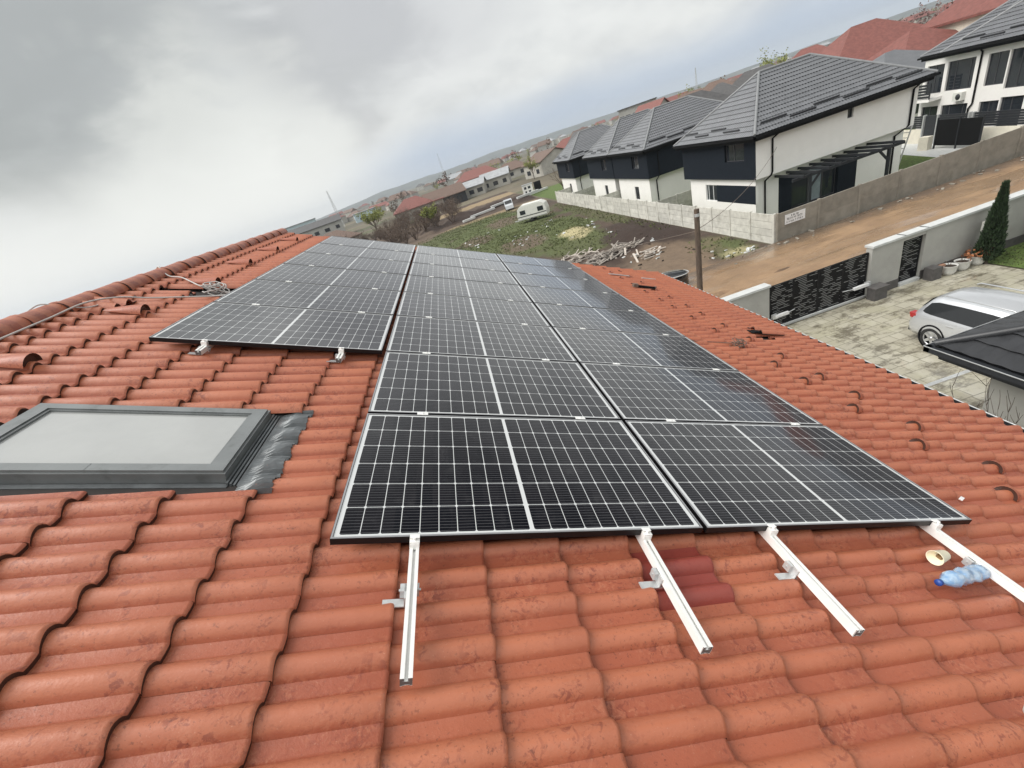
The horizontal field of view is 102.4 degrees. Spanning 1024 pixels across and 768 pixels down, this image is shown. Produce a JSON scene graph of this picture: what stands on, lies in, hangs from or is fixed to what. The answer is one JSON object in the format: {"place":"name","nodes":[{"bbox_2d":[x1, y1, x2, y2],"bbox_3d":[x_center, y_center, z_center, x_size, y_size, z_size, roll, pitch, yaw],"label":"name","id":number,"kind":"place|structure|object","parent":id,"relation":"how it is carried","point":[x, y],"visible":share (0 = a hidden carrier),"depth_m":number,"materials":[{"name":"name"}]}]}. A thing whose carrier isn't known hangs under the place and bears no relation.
{"place":"outdoors","nodes":[
{"label":"outdoors","id":0,"kind":"place"},
{"bbox_2d":[288,213,345,235],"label":"distant house","id":1,"kind":"structure","parent":0,"point":[322,227],"depth_m":170.14,"materials":[{"name":"grey concrete"}]},
{"bbox_2d":[421,181,467,203],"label":"distant house","id":2,"kind":"structure","parent":0,"point":[458,187],"depth_m":135.09,"materials":[{"name":"brown tile"}]},
{"bbox_2d":[0,0,936,318],"label":"sky","id":3,"kind":"structure","parent":0,"point":[137,136],"materials":[{"name":"grey"}]},
{"bbox_2d":[462,176,487,198],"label":"distant house","id":4,"kind":"structure","parent":0,"point":[476,187],"depth_m":140.67,"materials":[{"name":"white concrete"}]},
{"bbox_2d":[456,165,498,182],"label":"distant house","id":5,"kind":"structure","parent":0,"point":[471,174],"depth_m":201.44,"materials":[{"name":"red tile"}]},
{"bbox_2d":[479,166,511,190],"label":"distant house","id":6,"kind":"structure","parent":0,"point":[499,177],"depth_m":145.11,"materials":[{"name":"white concrete"}]},
{"bbox_2d":[500,160,524,178],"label":"distant house","id":7,"kind":"structure","parent":0,"point":[516,169],"depth_m":165.76,"materials":[{"name":"brown tile"}]},
{"bbox_2d":[521,147,563,178],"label":"distant house","id":8,"kind":"structure","parent":0,"point":[544,159],"depth_m":128.26,"materials":[{"name":"brown tile"}]},
{"bbox_2d":[369,191,788,296],"bbox_3d":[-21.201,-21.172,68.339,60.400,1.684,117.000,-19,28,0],"label":"field","id":9,"kind":"structure","parent":0,"point":[675,255],"depth_m":40.93,"materials":[{"name":"plant"}]},
{"bbox_2d":[418,202,437,227],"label":"young tree","id":10,"kind":"object","parent":9,"relation":"on","point":[430,214],"visible":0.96,"depth_m":84.55,"materials":[{"name":"green plant"}]},
{"bbox_2d":[516,199,549,221],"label":"caravan","id":11,"kind":"object","parent":9,"relation":"on","point":[532,210],"visible":0.99,"depth_m":57.64,"materials":[{"name":"beige paint"}]},
{"bbox_2d":[582,109,651,196],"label":"modern house","id":12,"kind":"structure","parent":0,"point":[600,167],"depth_m":50.25,"materials":[{"name":"grey"}]},
{"bbox_2d":[316,0,952,220],"bbox_3d":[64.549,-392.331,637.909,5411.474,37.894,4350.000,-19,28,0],"label":"hills","id":13,"kind":"structure","parent":0,"point":[500,153],"depth_m":1951.27,"materials":[{"name":"grey plant"}]},
{"bbox_2d":[617,97,656,117],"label":"apartment block","id":14,"kind":"structure","parent":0,"point":[627,111],"depth_m":173.85,"materials":[{"name":"grey concrete"}]},
{"bbox_2d":[607,95,722,201],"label":"modern house","id":15,"kind":"structure","parent":0,"point":[647,160],"depth_m":41.27,"materials":[{"name":"grey"}]},
{"bbox_2d":[343,0,1023,325],"bbox_3d":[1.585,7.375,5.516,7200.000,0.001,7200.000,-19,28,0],"label":"ground","id":16,"kind":"structure","parent":0,"point":[515,184],"depth_m":137.75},
{"bbox_2d":[324,230,361,238],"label":"distant house","id":17,"kind":"structure","parent":16,"relation":"on","point":[341,233],"depth_m":106.16,"materials":[{"name":"brown tile"}]},
{"bbox_2d":[355,205,385,229],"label":"young tree","id":18,"kind":"object","parent":16,"relation":"on","point":[375,213],"visible":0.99,"depth_m":114.53,"materials":[{"name":"green plant"}]},
{"bbox_2d":[393,196,430,219],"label":"distant house","id":19,"kind":"structure","parent":16,"relation":"on","point":[413,202],"depth_m":132.96,"materials":[{"name":"red tile"}]},
{"bbox_2d":[0,228,1023,767],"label":"tiled house","id":20,"kind":"structure","parent":16,"relation":"on","point":[184,582],"depth_m":1.72,"materials":[{"name":"tile"}]},
{"bbox_2d":[82,296,136,309],"bbox_3d":[-3.993,-0.801,3.996,0.420,0.060,0.310,3,26,-10],"label":"loose tile","id":21,"kind":"object","parent":20,"relation":"on","point":[110,303],"visible":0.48,"depth_m":4.00,"materials":[{"name":"ceramic"}]},
{"bbox_2d":[0,295,223,339],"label":"power cable","id":22,"kind":"object","parent":20,"relation":"on","point":[32,325],"visible":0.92,"depth_m":3.86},
{"bbox_2d":[201,281,229,294],"bbox_3d":[-3.381,-1.104,4.787,0.410,0.137,0.221,3,26,-11],"label":"cable coil","id":23,"kind":"object","parent":20,"relation":"on","point":[214,286],"visible":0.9,"depth_m":4.75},
{"bbox_2d":[188,244,341,354],"bbox_3d":[-3.004,-1.697,6.076,0.145,0.112,6.515,3,26,-11],"label":"mounting rail","id":24,"kind":"object","parent":20,"relation":"attached to","point":[204,347],"visible":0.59,"depth_m":3.29,"materials":[{"name":"metal"}]},
{"bbox_2d":[326,250,397,362],"bbox_3d":[-1.991,-1.650,6.277,0.145,0.112,6.525,3,26,-11],"label":"mounting rail","id":25,"kind":"object","parent":20,"relation":"attached to","point":[340,356],"visible":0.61,"depth_m":3.49,"materials":[{"name":"metal"}]},
{"bbox_2d":[149,302,392,353],"bbox_3d":[-2.074,-0.544,3.867,1.755,0.035,1.038,3,26,-11],"label":"solar panel","id":26,"kind":"object","parent":25,"relation":"attached to","point":[231,324],"visible":1,"depth_m":3.74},
{"bbox_2d":[214,279,400,316],"bbox_3d":[-2.242,-1.014,4.800,1.755,0.036,1.038,2,26,-11],"label":"solar panel","id":27,"kind":"object","parent":25,"relation":"attached to","point":[304,295],"visible":0.94,"depth_m":4.73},
{"bbox_2d":[255,263,405,291],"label":"solar panel","id":28,"kind":"object","parent":25,"relation":"attached to","point":[284,272],"visible":0.92,"depth_m":5.67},
{"bbox_2d":[284,252,409,275],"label":"solar panel","id":29,"kind":"object","parent":25,"relation":"attached to","point":[349,262],"visible":0.94,"depth_m":6.62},
{"bbox_2d":[304,243,412,262],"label":"solar panel","id":30,"kind":"object","parent":25,"relation":"attached to","point":[344,250],"visible":0.94,"depth_m":7.56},
{"bbox_2d":[320,236,415,253],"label":"solar panel","id":31,"kind":"object","parent":25,"relation":"attached to","point":[355,242],"visible":0.94,"depth_m":8.50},
{"bbox_2d":[382,254,434,685],"bbox_3d":[-1.095,-1.060,5.302,0.145,0.112,9.053,2,26,-11],"label":"mounting rail","id":32,"kind":"object","parent":20,"relation":"attached to","point":[410,589],"visible":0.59,"depth_m":1.56,"materials":[{"name":"metal"}]},
{"bbox_2d":[486,259,712,653],"bbox_3d":[-0.024,-1.015,5.522,0.145,0.112,9.045,2,26,-11],"label":"mounting rail","id":33,"kind":"object","parent":20,"relation":"attached to","point":[660,575],"visible":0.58,"depth_m":1.77,"materials":[{"name":"metal"}]},
{"bbox_2d":[415,245,500,260],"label":"solar panel","id":34,"kind":"object","parent":33,"relation":"on","point":[456,253],"visible":0.89,"depth_m":8.87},
{"bbox_2d":[413,253,508,271],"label":"solar panel","id":35,"kind":"object","parent":33,"relation":"on","point":[457,261],"visible":0.89,"depth_m":7.92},
{"bbox_2d":[409,262,518,284],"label":"solar panel","id":36,"kind":"object","parent":33,"relation":"on","point":[454,272],"visible":0.92,"depth_m":6.97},
{"bbox_2d":[404,275,531,301],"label":"solar panel","id":37,"kind":"object","parent":33,"relation":"attached to","point":[454,287],"visible":0.89,"depth_m":6.03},
{"bbox_2d":[397,292,549,325],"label":"solar panel","id":38,"kind":"object","parent":33,"relation":"on","point":[413,304],"visible":0.9,"depth_m":5.09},
{"bbox_2d":[386,315,576,361],"bbox_3d":[-0.321,-0.468,4.222,1.755,0.035,1.038,3,26,-11],"label":"solar panel","id":39,"kind":"object","parent":33,"relation":"attached to","point":[412,334],"visible":0.9,"depth_m":4.13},
{"bbox_2d":[368,351,620,419],"bbox_3d":[-0.152,0.001,3.288,1.755,0.037,1.038,3,26,-11],"label":"solar panel","id":40,"kind":"object","parent":33,"relation":"on","point":[430,384],"visible":0.89,"depth_m":3.18,"materials":[{"name":"glass"}]},
{"bbox_2d":[330,413,702,544],"bbox_3d":[0.015,0.469,2.354,1.755,0.035,1.038,3,26,-11],"label":"solar panel","id":41,"kind":"object","parent":33,"relation":"on","point":[433,478],"visible":1,"depth_m":2.19,"materials":[{"name":"glass"}]},
{"bbox_2d":[519,263,864,636],"bbox_3d":[0.673,-0.986,5.668,0.145,0.112,9.035,3,26,-11],"label":"mounting rail","id":42,"kind":"object","parent":20,"relation":"attached to","point":[793,566],"visible":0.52,"depth_m":1.92,"materials":[{"name":"metal"}]},
{"bbox_2d":[580,362,822,425],"bbox_3d":[1.588,0.077,3.640,1.755,0.037,1.038,3,26,-11],"label":"solar panel","id":43,"kind":"object","parent":42,"relation":"attached to","point":[639,393],"visible":0.87,"depth_m":3.54,"materials":[{"name":"glass"}]},
{"bbox_2d":[747,326,784,335],"bbox_3d":[3.944,-0.838,6.385,0.420,0.060,0.310,1,26,-15],"label":"loose tile","id":44,"kind":"object","parent":20,"relation":"on","point":[768,331],"visible":0.96,"depth_m":6.30,"materials":[{"name":"ceramic"}]},
{"bbox_2d":[568,268,1023,601],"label":"mounting rail","id":45,"kind":"object","parent":20,"relation":"attached to","point":[933,529],"visible":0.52,"depth_m":2.19,"materials":[{"name":"metal"}]},
{"bbox_2d":[496,254,580,269],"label":"solar panel","id":46,"kind":"object","parent":45,"relation":"on","point":[534,261],"visible":0.9,"depth_m":9.21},
{"bbox_2d":[503,262,598,280],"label":"solar panel","id":47,"kind":"object","parent":45,"relation":"attached to","point":[545,270],"visible":0.86,"depth_m":8.27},
{"bbox_2d":[511,272,618,293],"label":"solar panel","id":48,"kind":"object","parent":45,"relation":"attached to","point":[524,279],"visible":0.89,"depth_m":7.33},
{"bbox_2d":[521,285,646,311],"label":"solar panel","id":49,"kind":"object","parent":45,"relation":"attached to","point":[544,295],"visible":0.88,"depth_m":6.38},
{"bbox_2d":[534,303,683,335],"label":"solar panel","id":50,"kind":"object","parent":45,"relation":"attached to","point":[567,316],"visible":0.86,"depth_m":5.44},
{"bbox_2d":[552,327,738,370],"bbox_3d":[1.418,-0.391,4.574,1.755,0.035,1.038,3,26,-11],"label":"solar panel","id":51,"kind":"object","parent":45,"relation":"on","point":[609,347],"visible":0.88,"depth_m":4.49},
{"bbox_2d":[624,420,971,532],"bbox_3d":[1.757,0.545,2.707,1.755,0.035,1.038,2,26,-11],"label":"solar panel","id":52,"kind":"object","parent":45,"relation":"attached to","point":[731,477],"visible":0.96,"depth_m":2.56,"materials":[{"name":"glass"}]},
{"bbox_2d":[926,550,950,565],"bbox_3d":[2.284,0.921,2.199,0.084,0.078,0.078,-5,28,-17],"label":"paper cup","id":53,"kind":"object","parent":20,"relation":"on","point":[938,557],"visible":1,"depth_m":2.20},
{"bbox_2d":[934,564,989,587],"bbox_3d":[2.264,0.977,2.081,0.358,0.084,0.089,-1,27,-18],"label":"water bottle","id":54,"kind":"object","parent":20,"relation":"on","point":[958,577],"visible":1,"depth_m":2.06,"materials":[{"name":"blue"}]},
{"bbox_2d":[635,97,669,112],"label":"distant house","id":55,"kind":"structure","parent":16,"relation":"on","point":[655,103],"depth_m":126.18,"materials":[{"name":"red tile"}]},
{"bbox_2d":[555,191,775,243],"bbox_3d":[11.364,-19.845,45.817,0.140,1.810,49.012,-20,28,-1],"label":"concrete fence","id":56,"kind":"object","parent":16,"relation":"on","point":[751,225],"visible":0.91,"depth_m":32.44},
{"bbox_2d":[654,190,692,205],"bbox_3d":[17.053,-17.096,37.502,8.480,1.740,0.140,-19,28,0],"label":"concrete fence","id":57,"kind":"object","parent":16,"relation":"on","point":[681,198],"visible":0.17,"depth_m":37.27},
{"bbox_2d":[711,82,738,94],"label":"distant house","id":58,"kind":"structure","parent":16,"relation":"on","point":[725,88],"depth_m":88.78,"materials":[{"name":"grey"}]},
{"bbox_2d":[532,129,935,201],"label":"house plots","id":59,"kind":"object","parent":16,"relation":"on","point":[906,161],"depth_m":31.60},
{"bbox_2d":[552,124,610,194],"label":"modern house","id":60,"kind":"structure","parent":59,"relation":"on","point":[572,167],"depth_m":63.42,"materials":[{"name":"grey"}]},
{"bbox_2d":[672,53,940,213],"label":"modern house","id":61,"kind":"structure","parent":59,"relation":"on","point":[732,142],"depth_m":27.01,"materials":[{"name":"grey"}]},
{"bbox_2d":[726,144,743,161],"bbox_3d":[15.350,-15.839,28.192,0.060,1.092,2.092,-19,28,0],"label":"window","id":62,"kind":"structure","parent":61,"relation":"in","point":[734,153],"depth_m":28.30,"materials":[{"name":"grey"}]},
{"bbox_2d":[791,169,808,207],"bbox_3d":[19.841,-13.544,28.511,1.342,2.272,0.060,-19,28,0],"label":"glass door","id":63,"kind":"structure","parent":61,"relation":"in","point":[799,188],"depth_m":28.62,"materials":[{"name":"grey"}]},
{"bbox_2d":[807,165,821,200],"bbox_3d":[20.949,-13.934,28.515,0.992,2.272,0.060,-19,28,0],"label":"glass door","id":64,"kind":"structure","parent":61,"relation":"in","point":[816,188],"depth_m":28.68,"materials":[{"name":"grey"}]},
{"bbox_2d":[821,161,835,196],"bbox_3d":[21.893,-14.266,28.518,0.992,2.272,0.060,-19,28,0],"label":"glass door","id":65,"kind":"structure","parent":61,"relation":"in","point":[828,177],"depth_m":28.63,"materials":[{"name":"grey"}]},
{"bbox_2d":[774,140,905,202],"bbox_3d":[21.378,-13.423,27.137,7.500,2.715,2.480,-19,28,0],"label":"pergola","id":66,"kind":"object","parent":59,"relation":"on","point":[889,145],"visible":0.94,"depth_m":26.14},
{"bbox_2d":[868,27,958,60],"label":"distant house","id":67,"kind":"structure","parent":59,"relation":"on","point":[920,38],"depth_m":44.52,"materials":[{"name":"red tile"}]},
{"bbox_2d":[721,283,770,318],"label":"boundary wall","id":68,"kind":"structure","parent":16,"relation":"on","point":[754,299],"depth_m":16.05,"materials":[{"name":"stone"}]},
{"bbox_2d":[732,64,772,86],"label":"distant house","id":69,"kind":"structure","parent":16,"relation":"on","point":[742,79],"depth_m":98.02,"materials":[{"name":"grey tile"}]},
{"bbox_2d":[757,46,790,65],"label":"young tree","id":70,"kind":"object","parent":16,"relation":"on","point":[784,59],"visible":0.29,"depth_m":100.94,"materials":[{"name":"green plant"}]},
{"bbox_2d":[792,44,825,58],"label":"distant house","id":71,"kind":"structure","parent":16,"relation":"on","point":[817,48],"depth_m":92.64,"materials":[{"name":"red tile"}]},
{"bbox_2d":[782,295,865,325],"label":"gate sill","id":72,"kind":"structure","parent":16,"relation":"on","point":[824,310],"depth_m":16.84,"materials":[{"name":"concrete"}]},
{"bbox_2d":[769,252,868,323],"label":"driveway gate","id":73,"kind":"structure","parent":72,"relation":"on","point":[813,291],"depth_m":16.42,"materials":[{"name":"black metal"}]},
{"bbox_2d":[864,234,906,296],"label":"boundary wall","id":74,"kind":"structure","parent":16,"relation":"on","point":[884,259],"depth_m":16.21,"materials":[{"name":"paint"}]},
{"bbox_2d":[897,226,928,240],"bbox_3d":[15.584,-5.843,16.025,1.000,0.245,0.370,-19,28,0],"label":"door lintel","id":75,"kind":"structure","parent":74,"relation":"attached to","point":[915,232],"depth_m":15.93,"materials":[{"name":"concrete"}]},
{"bbox_2d":[776,126,1023,241],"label":"concrete fence","id":76,"kind":"object","parent":16,"relation":"on","point":[929,174],"visible":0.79,"depth_m":24.23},
{"bbox_2d":[785,209,804,224],"bbox_3d":[16.439,-9.718,23.910,1.240,0.540,0.029,-19,28,0],"label":"sign","id":77,"kind":"object","parent":76,"relation":"attached to","point":[794,216],"visible":1,"depth_m":23.90,"materials":[{"name":"white plastic"}]},
{"bbox_2d":[902,0,952,23],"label":"young tree","id":78,"kind":"object","parent":16,"relation":"on","point":[920,21],"visible":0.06,"depth_m":54.64,"materials":[{"name":"green plant"}]},
{"bbox_2d":[921,0,1007,30],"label":"distant house","id":79,"kind":"structure","parent":16,"relation":"on","point":[960,15],"depth_m":43.33,"materials":[{"name":"red tile"}]},
{"bbox_2d":[916,190,1023,278],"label":"boundary wall","id":80,"kind":"structure","parent":16,"relation":"on","point":[949,239],"depth_m":16.24,"materials":[{"name":"stone"}]},
{"bbox_2d":[898,235,922,281],"bbox_3d":[15.873,-5.016,16.492,0.860,1.740,0.070,-19,28,0],"label":"garden door","id":81,"kind":"structure","parent":80,"relation":"attached to","point":[910,258],"depth_m":16.47,"materials":[{"name":"black metal"}]},
{"bbox_2d":[917,0,1023,126],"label":"terrace house","id":82,"kind":"structure","parent":16,"relation":"on","point":[978,64],"depth_m":29.72,"materials":[{"name":"grey"}]},
{"bbox_2d":[926,64,944,93],"bbox_3d":[33.953,-24.412,32.958,0.060,1.942,1.592,-14,29,10],"label":"window","id":83,"kind":"structure","parent":82,"relation":"in","point":[936,82],"depth_m":32.89,"materials":[{"name":"grey"}]},
{"bbox_2d":[941,103,967,118],"bbox_3d":[34.686,-20.904,32.352,0.060,1.942,2.292,-14,29,10],"label":"window","id":84,"kind":"structure","parent":82,"relation":"in","point":[954,108],"depth_m":32.12,"materials":[{"name":"grey"}]},
{"bbox_2d":[945,56,976,90],"bbox_3d":[33.841,-23.319,30.988,0.060,1.942,2.292,-14,29,10],"label":"window","id":85,"kind":"structure","parent":82,"relation":"in","point":[960,75],"depth_m":31.04,"materials":[{"name":"grey"}]},
{"bbox_2d":[979,100,998,118],"bbox_3d":[34.485,-19.735,29.771,0.060,1.342,1.442,-14,29,10],"label":"window","id":86,"kind":"structure","parent":82,"relation":"in","point":[985,105],"depth_m":29.70,"materials":[{"name":"grey"}]},
{"bbox_2d":[985,50,1009,85],"bbox_3d":[33.727,-21.901,28.548,0.060,1.942,1.442,-14,29,10],"label":"window","id":87,"kind":"structure","parent":82,"relation":"in","point":[998,60],"depth_m":28.62,"materials":[{"name":"grey"}]},
{"bbox_2d":[996,95,1023,125],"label":"window","id":88,"kind":"structure","parent":82,"relation":"in","point":[1012,102],"depth_m":28.29,"materials":[{"name":"grey"}]},
{"bbox_2d":[1005,47,1023,87],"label":"window","id":89,"kind":"structure","parent":82,"relation":"in","point":[1015,78],"depth_m":27.51,"materials":[{"name":"grey"}]},
{"bbox_2d":[684,90,729,100],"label":"distant house","id":90,"kind":"structure","parent":0,"point":[711,95],"depth_m":69.50,"materials":[{"name":"grey tile"}]},
{"bbox_2d":[688,155,1023,297],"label":"mud road","id":91,"kind":"structure","parent":0,"point":[829,244],"depth_m":22.27,"materials":[{"name":"soil"}]},
{"bbox_2d":[663,270,688,284],"bbox_3d":[8.960,-5.825,23.226,1.954,0.920,1.215,-7,30,22],"label":"car","id":92,"kind":"object","parent":91,"relation":"on","point":[681,275],"visible":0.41,"depth_m":22.68,"materials":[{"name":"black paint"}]},
{"bbox_2d":[694,208,702,290],"bbox_3d":[7.989,-4.772,17.576,0.441,5.159,0.255,-19,28,0],"label":"utility pole","id":93,"kind":"object","parent":91,"relation":"on","point":[698,249],"visible":0.76,"depth_m":17.06,"materials":[{"name":"brown wood"}]},
{"bbox_2d":[808,18,923,99],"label":"distant house","id":94,"kind":"structure","parent":0,"point":[867,40],"depth_m":50.59,"materials":[{"name":"red tile"}]},
{"bbox_2d":[873,50,928,118],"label":"distant house","id":95,"kind":"structure","parent":0,"point":[906,57],"depth_m":39.17,"materials":[{"name":"grey metal"}]},
{"bbox_2d":[787,264,1023,409],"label":"driveway","id":96,"kind":"structure","parent":0,"point":[879,333],"depth_m":14.98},
{"bbox_2d":[866,282,889,301],"bbox_3d":[14.567,-3.668,16.435,0.600,0.550,0.440,-19,28,0],"label":"gate box","id":97,"kind":"object","parent":96,"relation":"on","point":[877,291],"visible":1,"depth_m":16.32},
{"bbox_2d":[922,265,942,280],"bbox_3d":[16.810,-4.434,16.454,0.400,0.500,0.360,-19,28,0],"label":"gate box","id":98,"kind":"object","parent":96,"relation":"on","point":[932,272],"visible":1,"depth_m":16.36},
{"bbox_2d":[942,259,958,274],"bbox_3d":[17.398,-4.661,16.379,0.510,0.590,0.510,-19,28,0],"label":"planter","id":99,"kind":"object","parent":96,"relation":"on","point":[950,268],"visible":0.94,"depth_m":16.31,"materials":[{"name":"ceramic"}]},
{"bbox_2d":[954,257,971,270],"bbox_3d":[17.922,-4.831,16.388,0.510,0.560,0.510,-19,28,0],"label":"planter","id":100,"kind":"object","parent":96,"relation":"on","point":[964,263],"visible":0.96,"depth_m":16.32,"materials":[{"name":"ceramic"}]},
{"bbox_2d":[908,283,1023,346],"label":"parked car","id":101,"kind":"object","parent":96,"relation":"on","point":[951,313],"visible":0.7,"depth_m":12.27,"materials":[{"name":"silver metal"}]},
{"bbox_2d":[923,310,1023,427],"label":"outbuilding","id":102,"kind":"structure","parent":96,"relation":"on","point":[994,349],"depth_m":8.71,"materials":[{"name":"metal"}]},
{"bbox_2d":[961,242,993,264],"bbox_3d":[18.505,-5.171,16.352,1.139,0.820,0.794,-19,28,0],"label":"planter","id":103,"kind":"object","parent":96,"relation":"on","point":[976,260],"visible":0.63,"depth_m":16.29,"materials":[{"name":"ceramic"}]},
{"bbox_2d":[950,369,1022,423],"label":"bare shrub","id":104,"kind":"object","parent":96,"relation":"on","point":[988,398],"visible":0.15,"depth_m":8.44,"materials":[{"name":"brown plant"}]},
{"bbox_2d":[972,179,1010,263],"bbox_3d":[18.317,-6.080,15.608,0.883,3.158,0.881,-19,28,0],"label":"cypress","id":105,"kind":"object","parent":96,"relation":"on","point":[995,228],"visible":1,"depth_m":15.56,"materials":[{"name":"green plant"}]},
{"bbox_2d":[900,144,969,156],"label":"garden path","id":106,"kind":"structure","parent":0,"point":[911,149],"depth_m":30.94,"materials":[{"name":"stone"}]},
{"bbox_2d":[903,115,926,143],"bbox_3d":[33.057,-21.118,34.271,0.200,2.050,2.920,-14,29,10],"label":"slat fence","id":107,"kind":"object","parent":106,"relation":"on","point":[916,133],"visible":0.41,"depth_m":33.62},
{"bbox_2d":[917,135,933,150],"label":"pillar","id":108,"kind":"structure","parent":106,"relation":"on","point":[924,143],"depth_m":31.39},
{"bbox_2d":[923,115,936,135],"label":"garden gate","id":109,"kind":"structure","parent":106,"relation":"on","point":[930,124],"depth_m":32.35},
{"bbox_2d":[932,111,972,143],"bbox_3d":[32.895,-19.109,30.816,0.200,2.050,2.720,-14,29,10],"label":"slat fence","id":110,"kind":"object","parent":106,"relation":"on","point":[955,116],"visible":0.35,"depth_m":30.56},
{"bbox_2d":[932,114,985,148],"bbox_3d":[31.726,-17.886,29.323,0.080,2.100,3.530,-15,28,9],"label":"black screen","id":111,"kind":"object","parent":106,"relation":"on","point":[962,131],"visible":0.88,"depth_m":29.18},
{"bbox_2d":[971,109,1023,139],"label":"slat fence","id":112,"kind":"object","parent":106,"relation":"on","point":[992,130],"visible":0.52,"depth_m":27.55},
{"bbox_2d":[988,242,1023,267],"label":"lawn","id":113,"kind":"structure","parent":0,"point":[1020,249],"depth_m":16.20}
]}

